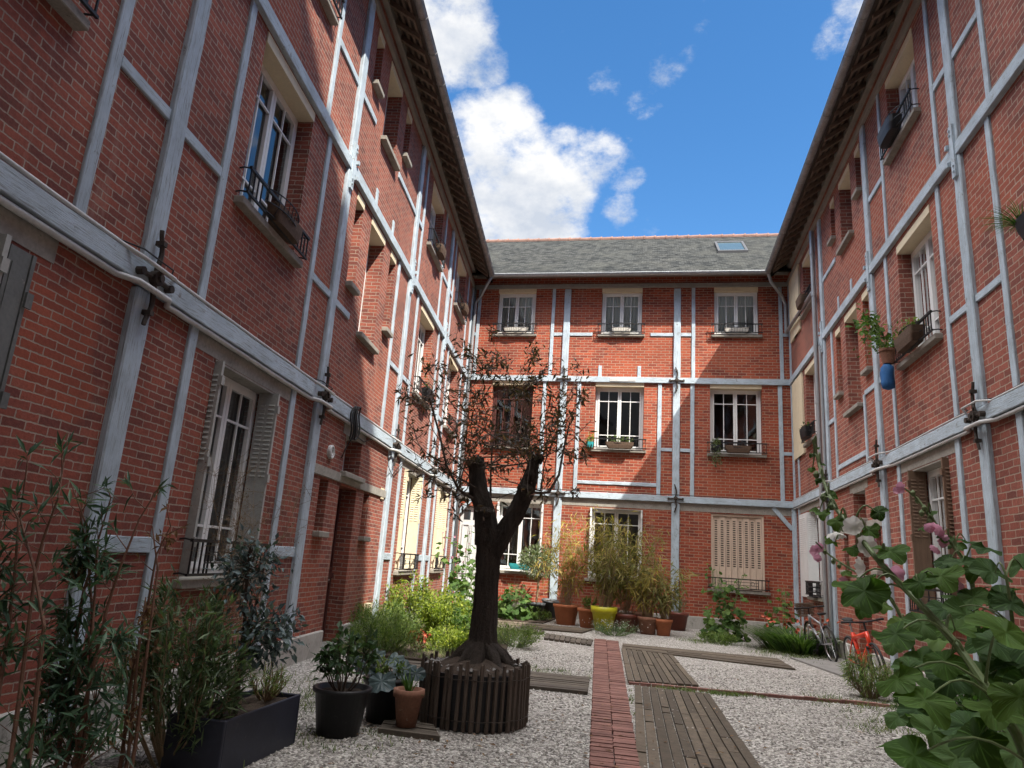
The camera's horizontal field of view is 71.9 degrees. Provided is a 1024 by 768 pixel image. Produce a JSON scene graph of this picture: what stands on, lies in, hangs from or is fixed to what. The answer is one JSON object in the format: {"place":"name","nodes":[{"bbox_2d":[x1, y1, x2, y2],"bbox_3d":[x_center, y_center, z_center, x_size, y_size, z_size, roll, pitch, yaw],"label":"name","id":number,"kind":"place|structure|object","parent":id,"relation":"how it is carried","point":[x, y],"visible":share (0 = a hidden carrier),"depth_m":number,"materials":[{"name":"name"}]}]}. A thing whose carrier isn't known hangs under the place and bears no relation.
{"place":"outdoors","nodes":[
{"label":"outdoors","id":0,"kind":"place"},
{"bbox_2d":[18,619,928,767],"bbox_3d":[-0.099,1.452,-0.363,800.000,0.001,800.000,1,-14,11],"label":"ground","id":1,"kind":"structure","parent":0,"point":[302,669],"depth_m":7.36,"materials":[{"name":"grey gravel"}]},
{"bbox_2d":[0,430,82,767],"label":"oleander","id":2,"kind":"object","parent":1,"relation":"on","point":[37,605],"visible":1,"depth_m":3.89,"materials":[{"name":"green plant"}]},
{"bbox_2d":[0,470,176,767],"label":"oleander","id":3,"kind":"object","parent":1,"relation":"on","point":[61,695],"visible":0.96,"depth_m":4.14,"materials":[{"name":"green plant"}]},
{"bbox_2d":[106,498,187,767],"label":"oleander","id":4,"kind":"object","parent":1,"relation":"on","point":[134,661],"visible":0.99,"depth_m":4.49,"materials":[{"name":"green plant"}]},
{"bbox_2d":[99,563,276,767],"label":"willow shrub","id":5,"kind":"object","parent":1,"relation":"on","point":[205,650],"visible":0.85,"depth_m":4.79,"materials":[{"name":"green plant"}]},
{"bbox_2d":[160,689,300,767],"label":"rectangular planter","id":6,"kind":"object","parent":1,"relation":"on","point":[260,729],"visible":0.73,"depth_m":4.84,"materials":[{"name":"plastic"}]},
{"bbox_2d":[182,441,317,703],"bbox_3d":[-2.177,1.474,5.649,1.117,1.998,0.857,1,-14,11],"label":"shrub","id":7,"kind":"object","parent":6,"relation":"on","point":[223,553],"visible":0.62,"depth_m":5.68,"materials":[{"name":"green plant"}]},
{"bbox_2d":[197,523,308,714],"bbox_3d":[-1.940,1.702,5.177,0.880,1.340,0.653,-7,-18,37],"label":"dwarf tree","id":8,"kind":"object","parent":6,"relation":"on","point":[269,638],"visible":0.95,"depth_m":5.15,"materials":[{"name":"green plant"}]},
{"bbox_2d":[247,655,293,701],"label":"grass tuft","id":9,"kind":"object","parent":6,"relation":"on","point":[272,694],"visible":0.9,"depth_m":5.50,"materials":[{"name":"plant"}]},
{"bbox_2d":[0,0,494,767],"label":"brick wing","id":10,"kind":"structure","parent":1,"relation":"on","point":[168,296],"depth_m":7.30,"materials":[{"name":"red brick"}]},
{"bbox_2d":[0,234,11,282],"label":"window","id":11,"kind":"structure","parent":10,"relation":"in","point":[5,239],"depth_m":4.30,"materials":[{"name":"white paint"}]},
{"bbox_2d":[46,0,99,30],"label":"window","id":12,"kind":"structure","parent":10,"relation":"in","point":[73,16],"depth_m":4.79,"materials":[{"name":"white paint"}]},
{"bbox_2d":[171,360,279,588],"bbox_3d":[-3.061,0.987,7.449,0.512,2.184,1.659,3,-14,5],"label":"window","id":13,"kind":"structure","parent":10,"relation":"in","point":[229,391],"depth_m":7.80,"materials":[{"name":"white paint"}]},
{"bbox_2d":[233,32,314,267],"bbox_3d":[-2.748,-2.685,8.269,0.612,2.132,1.679,3,-14,5],"label":"window","id":14,"kind":"structure","parent":10,"relation":"in","point":[284,89],"depth_m":8.31,"materials":[{"name":"white paint"}]},
{"bbox_2d":[267,202,302,243],"bbox_3d":[-2.619,-1.826,8.132,0.200,0.190,0.750,3,-14,5],"label":"window box","id":15,"kind":"object","parent":10,"relation":"attached to","point":[291,231],"visible":0.91,"depth_m":8.01,"materials":[{"name":"brown wicker"}]},
{"bbox_2d":[321,489,341,650],"bbox_3d":[-2.819,2.849,11.019,0.360,2.450,0.945,3,-14,5],"label":"door","id":16,"kind":"structure","parent":10,"relation":"in","point":[330,575],"depth_m":11.35,"materials":[{"name":"red wood"}]},
{"bbox_2d":[320,0,344,25],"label":"window","id":17,"kind":"structure","parent":10,"relation":"in","point":[327,6],"depth_m":9.50,"materials":[{"name":"white paint"}]},
{"bbox_2d":[340,435,365,483],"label":"stair window","id":18,"kind":"structure","parent":10,"relation":"in","point":[348,475],"depth_m":11.39,"materials":[{"name":"white paint"}]},
{"bbox_2d":[345,192,364,295],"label":"slit window","id":19,"kind":"structure","parent":10,"relation":"in","point":[360,205],"depth_m":11.06,"materials":[{"name":"white paint"}]},
{"bbox_2d":[356,217,385,354],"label":"stair window","id":20,"kind":"structure","parent":10,"relation":"in","point":[377,238],"depth_m":12.27,"materials":[{"name":"white paint"}]},
{"bbox_2d":[372,28,385,98],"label":"slit window","id":21,"kind":"structure","parent":10,"relation":"in","point":[376,84],"depth_m":11.87,"materials":[{"name":"white paint"}]},
{"bbox_2d":[380,61,402,170],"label":"stair window","id":22,"kind":"structure","parent":10,"relation":"in","point":[395,89],"depth_m":12.99,"materials":[{"name":"white paint"}]},
{"bbox_2d":[393,469,422,574],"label":"window","id":23,"kind":"structure","parent":10,"relation":"in","point":[410,557],"depth_m":16.08,"materials":[{"name":"white paint"}]},
{"bbox_2d":[412,304,433,409],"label":"window","id":24,"kind":"structure","parent":10,"relation":"in","point":[426,323],"depth_m":16.72,"materials":[{"name":"white paint"}]},
{"bbox_2d":[426,181,445,271],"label":"window","id":25,"kind":"structure","parent":10,"relation":"in","point":[437,207],"depth_m":17.29,"materials":[{"name":"white paint"}]},
{"bbox_2d":[429,488,448,572],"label":"window","id":26,"kind":"structure","parent":10,"relation":"in","point":[441,513],"depth_m":19.61,"materials":[{"name":"white paint"}]},
{"bbox_2d":[443,354,457,437],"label":"window","id":27,"kind":"structure","parent":10,"relation":"in","point":[454,367],"depth_m":20.40,"materials":[{"name":"white paint"}]},
{"bbox_2d":[453,253,467,324],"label":"window","id":28,"kind":"structure","parent":10,"relation":"in","point":[461,271],"depth_m":21.10,"materials":[{"name":"white paint"}]},
{"bbox_2d":[307,620,380,738],"bbox_3d":[-1.419,2.495,6.017,0.614,0.897,0.632,1,-14,11],"label":"potted plant","id":29,"kind":"object","parent":1,"relation":"on","point":[340,705],"visible":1,"depth_m":5.88,"materials":[{"name":"green plant"}]},
{"bbox_2d":[353,648,425,724],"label":"potted plant","id":30,"kind":"object","parent":1,"relation":"on","point":[380,706],"visible":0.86,"depth_m":6.39,"materials":[{"name":"green plant"}]},
{"bbox_2d":[378,719,439,741],"bbox_3d":[-0.874,3.016,6.150,0.634,0.065,0.426,1,-14,11],"label":"slatted board","id":31,"kind":"object","parent":1,"relation":"on","point":[423,731],"visible":0.83,"depth_m":6.01,"materials":[{"name":"brown wood"}]},
{"bbox_2d":[393,669,424,727],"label":"potted plant","id":32,"kind":"object","parent":31,"relation":"on","point":[408,696],"visible":1,"depth_m":6.10,"materials":[{"name":"green plant"}]},
{"bbox_2d":[342,617,555,660],"bbox_3d":[-1.042,5.305,15.270,3.200,0.090,10.500,1,-14,11],"label":"soil bed","id":33,"kind":"object","parent":1,"relation":"on","point":[416,658],"visible":0.1,"depth_m":11.23,"materials":[{"name":"brown soil"}]},
{"bbox_2d":[348,594,422,644],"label":"herb bush","id":34,"kind":"object","parent":33,"relation":"on","point":[359,616],"visible":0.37,"depth_m":11.91,"materials":[{"name":"green plant"}]},
{"bbox_2d":[347,606,426,652],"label":"herb bush","id":35,"kind":"object","parent":33,"relation":"on","point":[387,632],"visible":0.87,"depth_m":10.86,"materials":[{"name":"green plant"}]},
{"bbox_2d":[382,570,451,631],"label":"herb bush","id":36,"kind":"object","parent":33,"relation":"on","point":[416,599],"visible":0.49,"depth_m":13.59,"materials":[{"name":"green plant"}]},
{"bbox_2d":[407,628,430,651],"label":"flowering plant","id":37,"kind":"object","parent":33,"relation":"on","point":[425,636],"visible":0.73,"depth_m":10.98,"materials":[{"name":"green plant"}]},
{"bbox_2d":[421,622,468,651],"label":"herb bush","id":38,"kind":"object","parent":33,"relation":"on","point":[456,638],"visible":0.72,"depth_m":11.20,"materials":[{"name":"green plant"}]},
{"bbox_2d":[418,589,472,638],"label":"herb bush","id":39,"kind":"object","parent":33,"relation":"on","point":[435,612],"visible":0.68,"depth_m":12.63,"materials":[{"name":"green plant"}]},
{"bbox_2d":[434,531,475,621],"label":"hollyhock","id":40,"kind":"object","parent":33,"relation":"on","point":[450,578],"visible":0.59,"depth_m":17.18,"materials":[{"name":"green plant"}]},
{"bbox_2d":[443,563,475,622],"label":"hollyhock","id":41,"kind":"object","parent":33,"relation":"on","point":[462,589],"visible":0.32,"depth_m":15.90,"materials":[{"name":"green plant"}]},
{"bbox_2d":[449,595,473,632],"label":"herb bush","id":42,"kind":"object","parent":33,"relation":"on","point":[458,621],"visible":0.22,"depth_m":11.80,"materials":[{"name":"green plant"}]},
{"bbox_2d":[498,583,538,620],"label":"mallow bush","id":43,"kind":"object","parent":33,"relation":"on","point":[506,608],"visible":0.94,"depth_m":18.47,"materials":[{"name":"green plant"}]},
{"bbox_2d":[497,618,547,647],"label":"herb bush","id":44,"kind":"object","parent":33,"relation":"on","point":[529,638],"visible":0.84,"depth_m":12.64,"materials":[{"name":"green plant"}]},
{"bbox_2d":[517,540,558,617],"bbox_3d":[0.746,5.452,19.736,1.319,2.103,1.271,1,-14,11],"label":"bay tree","id":45,"kind":"object","parent":33,"relation":"on","point":[534,571],"visible":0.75,"depth_m":19.65,"materials":[{"name":"green plant"}]},
{"bbox_2d":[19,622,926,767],"bbox_3d":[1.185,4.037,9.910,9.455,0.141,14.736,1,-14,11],"label":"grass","id":46,"kind":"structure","parent":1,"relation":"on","point":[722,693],"depth_m":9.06,"materials":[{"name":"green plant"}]},
{"bbox_2d":[417,650,530,734],"bbox_3d":[-0.360,2.907,6.774,1.064,0.606,1.063,1,-14,11],"label":"slatted tree tub","id":47,"kind":"object","parent":1,"relation":"on","point":[485,696],"visible":0.85,"depth_m":6.36,"materials":[{"name":"wood"}]},
{"bbox_2d":[393,322,597,667],"bbox_3d":[-0.303,1.048,7.426,2.373,3.668,2.178,1,-14,11],"label":"pollarded tree","id":48,"kind":"object","parent":47,"relation":"in","point":[492,539],"visible":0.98,"depth_m":7.17,"materials":[{"name":"brown plant"}]},
{"bbox_2d":[147,658,885,767],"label":"fallen leaves","id":49,"kind":"object","parent":1,"relation":"on","point":[481,739],"visible":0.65,"depth_m":6.18,"materials":[{"name":"brown plant"}]},
{"bbox_2d":[544,633,592,645],"bbox_3d":[1.127,5.222,14.424,1.544,0.065,0.928,-5,-17,32],"label":"slatted board","id":50,"kind":"object","parent":1,"relation":"on","point":[570,640],"visible":0.88,"depth_m":14.19,"materials":[{"name":"wood"}]},
{"bbox_2d":[530,513,613,625],"bbox_3d":[1.532,4.814,18.521,2.147,2.854,1.367,5,-14,-5],"label":"potted bamboo","id":51,"kind":"object","parent":1,"relation":"on","point":[566,612],"visible":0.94,"depth_m":18.43,"materials":[{"name":"plant"}]},
{"bbox_2d":[577,592,598,627],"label":"potted plant","id":52,"kind":"object","parent":1,"relation":"on","point":[585,614],"visible":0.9,"depth_m":17.64,"materials":[{"name":"orange plant"}]},
{"bbox_2d":[570,514,642,631],"bbox_3d":[2.303,4.598,17.387,1.879,2.824,1.369,6,-14,-9],"label":"potted bamboo","id":53,"kind":"object","parent":1,"relation":"on","point":[600,612],"visible":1,"depth_m":17.42,"materials":[{"name":"plant"}]},
{"bbox_2d":[574,505,653,625],"bbox_3d":[2.742,4.835,18.923,2.242,3.167,1.241,1,-14,11],"label":"potted bamboo","id":54,"kind":"object","parent":1,"relation":"on","point":[601,540],"visible":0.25,"depth_m":18.99,"materials":[{"name":"plant"}]},
{"bbox_2d":[579,617,650,635],"bbox_3d":[2.344,5.553,16.111,1.604,0.431,1.226,1,-14,11],"label":"catmint","id":55,"kind":"object","parent":1,"relation":"on","point":[623,629],"visible":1,"depth_m":16.03,"materials":[{"name":"green plant"}]},
{"bbox_2d":[449,233,797,633],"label":"brick wing","id":56,"kind":"structure","parent":1,"relation":"on","point":[679,378],"depth_m":21.53,"materials":[{"name":"red brick"}]},
{"bbox_2d":[454,506,475,602],"bbox_3d":[-1.307,5.207,21.372,0.720,2.980,0.080,1,-14,11],"label":"door","id":57,"kind":"structure","parent":56,"relation":"in","point":[467,517],"depth_m":21.50,"materials":[{"name":"white paint"}]},
{"bbox_2d":[484,380,533,448],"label":"window","id":58,"kind":"structure","parent":56,"relation":"in","point":[498,388],"depth_m":22.35,"materials":[{"name":"red wood"}]},
{"bbox_2d":[492,289,536,336],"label":"window","id":59,"kind":"structure","parent":56,"relation":"in","point":[509,311],"depth_m":23.10,"materials":[{"name":"white paint"}]},
{"bbox_2d":[497,501,543,575],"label":"window","id":60,"kind":"structure","parent":56,"relation":"in","point":[503,568],"depth_m":21.26,"materials":[{"name":"white paint"}]},
{"bbox_2d":[584,508,642,584],"bbox_3d":[3.029,4.730,20.668,1.720,2.104,0.450,1,-14,11],"label":"window","id":61,"kind":"structure","parent":56,"relation":"in","point":[604,510],"depth_m":20.84,"materials":[{"name":"white paint"}]},
{"bbox_2d":[590,382,645,453],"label":"window","id":62,"kind":"structure","parent":56,"relation":"in","point":[600,386],"depth_m":21.66,"materials":[{"name":"white paint"}]},
{"bbox_2d":[605,435,633,448],"bbox_3d":[3.222,1.714,21.130,0.850,0.441,0.219,1,-14,11],"label":"window box","id":63,"kind":"object","parent":62,"relation":"on","point":[616,444],"visible":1,"depth_m":21.05,"materials":[{"name":"brown"}]},
{"bbox_2d":[597,288,644,336],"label":"window","id":64,"kind":"structure","parent":56,"relation":"in","point":[619,305],"depth_m":22.44,"materials":[{"name":"white paint"}]},
{"bbox_2d":[707,384,766,457],"bbox_3d":[6.609,1.084,20.850,1.680,2.182,0.612,1,-14,11],"label":"window","id":65,"kind":"structure","parent":56,"relation":"in","point":[736,390],"depth_m":20.99,"materials":[{"name":"white paint"}]},
{"bbox_2d":[725,445,751,453],"bbox_3d":[6.549,1.894,20.444,0.750,0.200,0.190,1,-14,11],"label":"window box","id":66,"kind":"object","parent":65,"relation":"on","point":[743,449],"visible":1,"depth_m":20.37,"materials":[{"name":"brown"}]},
{"bbox_2d":[711,287,762,337],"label":"window","id":67,"kind":"structure","parent":56,"relation":"in","point":[745,300],"depth_m":21.76,"materials":[{"name":"white paint"}]},
{"bbox_2d":[707,513,770,595],"bbox_3d":[6.379,4.790,19.958,1.670,2.156,0.445,1,-14,11],"label":"window","id":68,"kind":"structure","parent":56,"relation":"in","point":[734,538],"depth_m":19.96,"materials":[{"name":"paint"}]},
{"bbox_2d":[569,528,688,632],"bbox_3d":[2.868,4.832,17.581,2.438,2.540,2.039,-9,-19,42],"label":"potted bamboo","id":69,"kind":"object","parent":1,"relation":"on","point":[625,615],"visible":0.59,"depth_m":17.59,"materials":[{"name":"plant"}]},
{"bbox_2d":[601,550,675,634],"bbox_3d":[3.075,5.067,17.363,2.132,2.007,1.132,1,-14,11],"label":"potted bamboo","id":70,"kind":"object","parent":1,"relation":"on","point":[646,621],"visible":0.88,"depth_m":17.22,"materials":[{"name":"plant"}]},
{"bbox_2d":[613,529,675,628],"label":"potted bamboo","id":71,"kind":"object","parent":1,"relation":"on","point":[645,567],"visible":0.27,"depth_m":18.64,"materials":[{"name":"plant"}]},
{"bbox_2d":[633,568,700,635],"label":"potted bamboo","id":72,"kind":"object","parent":1,"relation":"on","point":[663,625],"visible":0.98,"depth_m":17.07,"materials":[{"name":"plant"}]},
{"bbox_2d":[668,593,688,630],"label":"potted plant","id":73,"kind":"object","parent":1,"relation":"on","point":[679,618],"visible":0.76,"depth_m":18.64,"materials":[{"name":"orange plant"}]},
{"bbox_2d":[695,629,737,643],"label":"herb bush","id":74,"kind":"object","parent":1,"relation":"on","point":[722,635],"visible":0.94,"depth_m":15.94,"materials":[{"name":"green plant"}]},
{"bbox_2d":[699,563,750,641],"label":"mallow bush","id":75,"kind":"object","parent":1,"relation":"on","point":[726,615],"visible":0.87,"depth_m":17.03,"materials":[{"name":"green plant"}]},
{"bbox_2d":[629,681,890,706],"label":"kerb","id":76,"kind":"structure","parent":1,"relation":"on","point":[811,698],"depth_m":9.19,"materials":[{"name":"red brick"}]},
{"bbox_2d":[764,587,799,640],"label":"mallow bush","id":77,"kind":"object","parent":1,"relation":"on","point":[784,605],"visible":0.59,"depth_m":17.65,"materials":[{"name":"green plant"}]},
{"bbox_2d":[726,615,841,655],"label":"daylily clump","id":78,"kind":"object","parent":1,"relation":"on","point":[795,642],"visible":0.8,"depth_m":15.04,"materials":[{"name":"green plant"}]},
{"bbox_2d":[794,602,838,661],"bbox_3d":[6.250,5.031,14.365,0.597,1.084,1.692,7,-14,-12],"label":"bicycle","id":79,"kind":"object","parent":1,"relation":"on","point":[808,606],"visible":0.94,"depth_m":14.54,"materials":[{"name":"grey metal"}]},
{"bbox_2d":[841,617,886,684],"bbox_3d":[5.407,4.147,10.902,0.629,1.019,1.813,-7,-15,6],"label":"bicycle","id":80,"kind":"object","parent":1,"relation":"on","point":[870,645],"visible":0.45,"depth_m":10.72,"materials":[{"name":"red metal"}]},
{"bbox_2d":[836,649,892,698],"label":"grass tuft","id":81,"kind":"object","parent":1,"relation":"on","point":[862,689],"visible":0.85,"depth_m":9.68,"materials":[{"name":"plant"}]},
{"bbox_2d":[809,539,948,676],"bbox_3d":[1.302,1.354,2.334,0.425,1.680,0.636,1,-14,11],"label":"hollyhock","id":82,"kind":"object","parent":1,"relation":"on","point":[938,644],"visible":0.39,"depth_m":2.57,"materials":[{"name":"green plant"}]},
{"bbox_2d":[765,0,1023,702],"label":"brick wing","id":83,"kind":"structure","parent":1,"relation":"on","point":[894,233],"depth_m":10.92,"materials":[{"name":"red brick"}]},
{"bbox_2d":[798,247,811,319],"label":"window","id":84,"kind":"structure","parent":83,"relation":"in","point":[806,262],"depth_m":18.64,"materials":[{"name":"white paint"}]},
{"bbox_2d":[801,359,816,447],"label":"window","id":85,"kind":"structure","parent":83,"relation":"in","point":[809,370],"depth_m":18.20,"materials":[{"name":"white paint"}]},
{"bbox_2d":[805,508,822,601],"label":"window","id":86,"kind":"structure","parent":83,"relation":"in","point":[812,533],"depth_m":17.63,"materials":[{"name":"white paint"}]},
{"bbox_2d":[836,163,853,255],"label":"stair window","id":87,"kind":"structure","parent":83,"relation":"in","point":[844,184],"depth_m":15.04,"materials":[{"name":"white paint"}]},
{"bbox_2d":[843,302,862,417],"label":"stair window","id":88,"kind":"structure","parent":83,"relation":"in","point":[852,313],"depth_m":14.25,"materials":[{"name":"white paint"}]},
{"bbox_2d":[844,303,902,364],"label":"potted plant","id":89,"kind":"object","parent":83,"relation":"on","point":[887,353],"visible":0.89,"depth_m":11.52,"materials":[{"name":"green plant"}]},
{"bbox_2d":[880,363,894,389],"bbox_3d":[6.000,-0.120,11.305,0.212,0.460,0.292,1,-14,11],"label":"cloth bag","id":90,"kind":"object","parent":83,"relation":"hanging from","point":[887,379],"visible":1,"depth_m":11.20,"materials":[{"name":"blue fabric"}]},
{"bbox_2d":[877,113,901,148],"bbox_3d":[6.198,-4.126,11.592,0.240,0.220,0.750,1,-14,12],"label":"window box","id":91,"kind":"object","parent":83,"relation":"attached to","point":[887,131],"visible":0.9,"depth_m":11.46,"materials":[{"name":"black plastic"}]},
{"bbox_2d":[880,28,920,165],"bbox_3d":[6.418,-4.695,11.576,0.612,1.572,1.540,1,-14,12],"label":"window","id":92,"kind":"structure","parent":83,"relation":"in","point":[902,75],"depth_m":11.62,"materials":[{"name":"white paint"}]},
{"bbox_2d":[894,316,924,352],"bbox_3d":[5.945,-0.755,10.563,0.259,0.423,0.811,1,-14,12],"label":"window box","id":93,"kind":"object","parent":83,"relation":"attached to","point":[907,338],"visible":0.94,"depth_m":10.37,"materials":[{"name":"brown plastic"}]},
{"bbox_2d":[893,204,942,369],"bbox_3d":[6.198,-1.428,10.716,0.634,2.082,1.660,1,-14,12],"label":"window","id":94,"kind":"structure","parent":83,"relation":"in","point":[917,242],"depth_m":10.87,"materials":[{"name":"white paint"}]},
{"bbox_2d":[906,457,958,621],"bbox_3d":[6.022,2.206,9.851,0.512,2.184,1.610,1,-14,12],"label":"window","id":95,"kind":"structure","parent":83,"relation":"in","point":[938,473],"depth_m":10.42,"materials":[{"name":"white paint"}]},
{"bbox_2d":[1015,211,1023,239],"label":"plant pot","id":96,"kind":"object","parent":83,"relation":"on","point":[1019,223],"visible":1,"depth_m":7.11,"materials":[{"name":"black plastic"}]},
{"bbox_2d":[975,201,1022,233],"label":"grass plant","id":97,"kind":"object","parent":96,"relation":"in","point":[1012,220],"depth_m":7.24,"materials":[{"name":"green plant"}]},
{"bbox_2d":[807,435,1023,767],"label":"hollyhock","id":98,"kind":"object","parent":1,"relation":"on","point":[976,741],"visible":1,"depth_m":1.40,"materials":[{"name":"green plant"}]},
{"bbox_2d":[881,553,1023,767],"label":"hollyhock","id":99,"kind":"object","parent":1,"relation":"on","point":[989,572],"visible":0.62,"depth_m":1.96,"materials":[{"name":"green plant"}]},
{"bbox_2d":[893,482,1023,678],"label":"hollyhock","id":100,"kind":"object","parent":1,"relation":"on","point":[973,595],"visible":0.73,"depth_m":2.20,"materials":[{"name":"green plant"}]},
{"bbox_2d":[954,677,1023,731],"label":"undergrowth","id":101,"kind":"object","parent":1,"relation":"on","point":[971,697],"visible":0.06,"depth_m":6.29,"materials":[{"name":"green plant"}]},
{"bbox_2d":[376,660,589,694],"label":"path","id":102,"kind":"structure","parent":0,"point":[563,683],"depth_m":9.05,"materials":[{"name":"brown wood"}]},
{"bbox_2d":[498,620,592,633],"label":"path","id":103,"kind":"structure","parent":0,"point":[545,627],"depth_m":16.64,"materials":[{"name":"grey wood"}]},
{"bbox_2d":[589,639,640,767],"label":"brick path","id":104,"kind":"structure","parent":0,"point":[610,691],"depth_m":7.22,"materials":[{"name":"red brick"}]},
{"bbox_2d":[424,0,862,239],"label":"sky","id":105,"kind":"structure","parent":0,"point":[573,118],"materials":[{"name":"blue"}]},
{"bbox_2d":[621,648,760,767],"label":"path","id":106,"kind":"structure","parent":0,"point":[657,668],"depth_m":7.09,"materials":[{"name":"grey wood"}]},
{"bbox_2d":[622,643,795,670],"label":"path","id":107,"kind":"structure","parent":0,"point":[749,660],"depth_m":13.16,"materials":[{"name":"grey wood"}]},
{"bbox_2d":[790,657,867,679],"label":"pavement","id":108,"kind":"structure","parent":0,"point":[832,667],"depth_m":12.90,"materials":[{"name":"grey stone"}]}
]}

